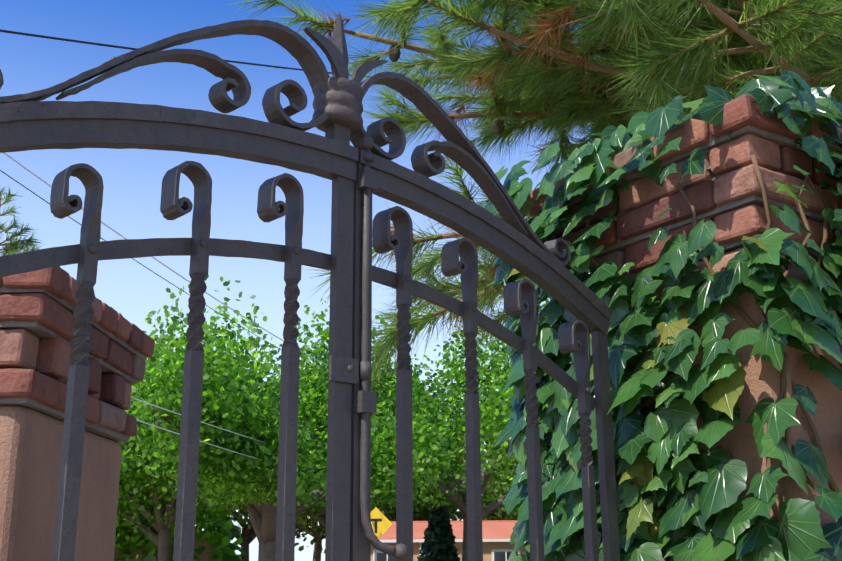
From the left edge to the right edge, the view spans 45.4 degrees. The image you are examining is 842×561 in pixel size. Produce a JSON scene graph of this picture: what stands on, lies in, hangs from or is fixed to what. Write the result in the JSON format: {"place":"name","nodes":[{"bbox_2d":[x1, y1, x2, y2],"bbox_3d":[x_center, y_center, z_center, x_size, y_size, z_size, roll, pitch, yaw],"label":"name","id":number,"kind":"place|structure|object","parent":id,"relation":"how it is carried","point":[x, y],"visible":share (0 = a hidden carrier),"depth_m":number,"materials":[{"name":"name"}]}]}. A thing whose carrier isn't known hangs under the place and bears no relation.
{"place":"outdoors","nodes":[
{"label":"outdoors","id":0,"kind":"place"},
{"bbox_2d":[0,170,327,374],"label":"cable","id":1,"kind":"object","parent":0,"point":[149,269],"visible":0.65,"depth_m":17.68,"materials":[{"name":"black plastic"}]},
{"bbox_2d":[4,153,327,365],"bbox_3d":[-4.037,-0.061,18.818,0.022,0.668,22.399,-4,-16,12],"label":"cable","id":2,"kind":"object","parent":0,"point":[10,157],"visible":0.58,"depth_m":17.29,"materials":[{"name":"silver metal"}]},
{"bbox_2d":[131,397,310,455],"bbox_3d":[-3.898,3.188,22.136,0.022,0.499,28.342,-4,-16,12],"label":"cable","id":3,"kind":"object","parent":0,"point":[201,421],"visible":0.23,"depth_m":20.21,"materials":[{"name":"silver metal"}]},
{"bbox_2d":[136,419,314,474],"bbox_3d":[-3.891,3.535,22.089,0.022,0.698,28.301,-4,-16,12],"label":"cable","id":4,"kind":"object","parent":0,"point":[200,441],"visible":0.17,"depth_m":20.21,"materials":[{"name":"silver metal"}]},
{"bbox_2d":[0,29,474,86],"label":"cable","id":5,"kind":"object","parent":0,"point":[62,39],"visible":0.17,"depth_m":6.97,"materials":[{"name":"black plastic"}]},
{"bbox_2d":[0,0,602,560],"label":"sky","id":6,"kind":"structure","parent":0,"point":[132,178],"materials":[{"name":"blue"}]},
{"bbox_2d":[370,372,386,560],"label":"tree","id":7,"kind":"object","parent":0,"point":[370,512],"visible":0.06,"depth_m":29.67,"materials":[{"name":"plant"}]},
{"label":"ground","id":8,"kind":"structure","parent":0,"visible":0},
{"bbox_2d":[0,186,42,255],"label":"pine tree","id":9,"kind":"object","parent":8,"relation":"on","point":[13,247],"visible":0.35,"depth_m":15.57,"materials":[{"name":"green plant"}]},
{"bbox_2d":[0,266,154,560],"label":"brick pillar","id":10,"kind":"structure","parent":8,"relation":"on","point":[37,310],"depth_m":2.04,"materials":[{"name":"brick"}]},
{"bbox_2d":[114,509,234,560],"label":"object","id":11,"kind":"structure","parent":8,"relation":"on","point":[203,554],"depth_m":30.84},
{"bbox_2d":[114,497,247,560],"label":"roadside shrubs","id":12,"kind":"object","parent":8,"relation":"on","point":[223,535],"visible":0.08,"depth_m":30.77,"materials":[{"name":"green plant"}]},
{"bbox_2d":[126,491,240,524],"bbox_3d":[-12.088,7.505,38.401,10.850,9.067,11.503,8,-18,-28],"label":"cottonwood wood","id":13,"kind":"object","parent":8,"relation":"on","point":[206,507],"depth_m":36.25,"materials":[{"name":"brown plant"}]},
{"bbox_2d":[114,308,280,560],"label":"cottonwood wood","id":14,"kind":"object","parent":8,"relation":"on","point":[133,484],"visible":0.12,"depth_m":28.89,"materials":[{"name":"green plant"}]},
{"bbox_2d":[195,504,296,560],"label":"tree trunk","id":15,"kind":"object","parent":8,"relation":"on","point":[247,537],"depth_m":58.97,"materials":[{"name":"brown plant"}]},
{"bbox_2d":[119,275,463,560],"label":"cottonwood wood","id":16,"kind":"object","parent":8,"relation":"on","point":[230,402],"visible":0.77,"depth_m":23.42,"materials":[{"name":"green plant"}]},
{"bbox_2d":[0,11,619,560],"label":"wrought iron gate","id":17,"kind":"object","parent":8,"relation":"on","point":[362,171],"visible":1,"depth_m":1.44,"materials":[{"name":"black metal"}]},
{"bbox_2d":[231,494,393,560],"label":"tree trunk","id":18,"kind":"object","parent":8,"relation":"on","point":[319,536],"depth_m":53.60,"materials":[{"name":"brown plant"}]},
{"bbox_2d":[295,349,431,533],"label":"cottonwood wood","id":19,"kind":"object","parent":8,"relation":"on","point":[319,516],"visible":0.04,"depth_m":48.08,"materials":[{"name":"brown plant"}]},
{"bbox_2d":[370,507,391,560],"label":"road sign","id":20,"kind":"object","parent":8,"relation":"on","point":[381,523],"visible":0.78,"depth_m":25.19,"materials":[{"name":"yellow metal"}]},
{"bbox_2d":[271,297,552,560],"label":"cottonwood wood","id":21,"kind":"object","parent":8,"relation":"on","point":[500,409],"visible":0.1,"depth_m":31.82,"materials":[{"name":"green plant"}]},
{"bbox_2d":[380,435,482,520],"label":"tree","id":22,"kind":"object","parent":8,"relation":"on","point":[393,516],"depth_m":57.53,"materials":[{"name":"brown plant"}]},
{"bbox_2d":[417,503,460,560],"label":"juniper shrub","id":23,"kind":"object","parent":8,"relation":"on","point":[439,542],"visible":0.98,"depth_m":38.34,"materials":[{"name":"green plant"}]},
{"bbox_2d":[372,418,518,520],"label":"tree","id":24,"kind":"object","parent":8,"relation":"on","point":[492,515],"visible":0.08,"depth_m":55.12,"materials":[{"name":"green plant"}]},
{"bbox_2d":[371,511,525,560],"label":"adobe house","id":25,"kind":"structure","parent":8,"relation":"on","point":[496,534],"depth_m":42.54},
{"bbox_2d":[457,355,518,506],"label":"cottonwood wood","id":26,"kind":"object","parent":8,"relation":"on","point":[502,466],"depth_m":40.01,"materials":[{"name":"brown plant"}]},
{"bbox_2d":[232,0,841,392],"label":"pine tree","id":27,"kind":"object","parent":8,"relation":"on","point":[656,54],"visible":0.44,"depth_m":4.72,"materials":[{"name":"green plant"}]},
{"bbox_2d":[527,94,841,551],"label":"brick pillar","id":28,"kind":"structure","parent":8,"relation":"on","point":[724,193],"depth_m":1.85,"materials":[{"name":"brick"}]},
{"bbox_2d":[481,70,841,560],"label":"ivy leaves","id":29,"kind":"object","parent":28,"relation":"attached to","point":[654,342],"visible":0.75,"depth_m":1.82,"materials":[{"name":"green plant"}]}
]}

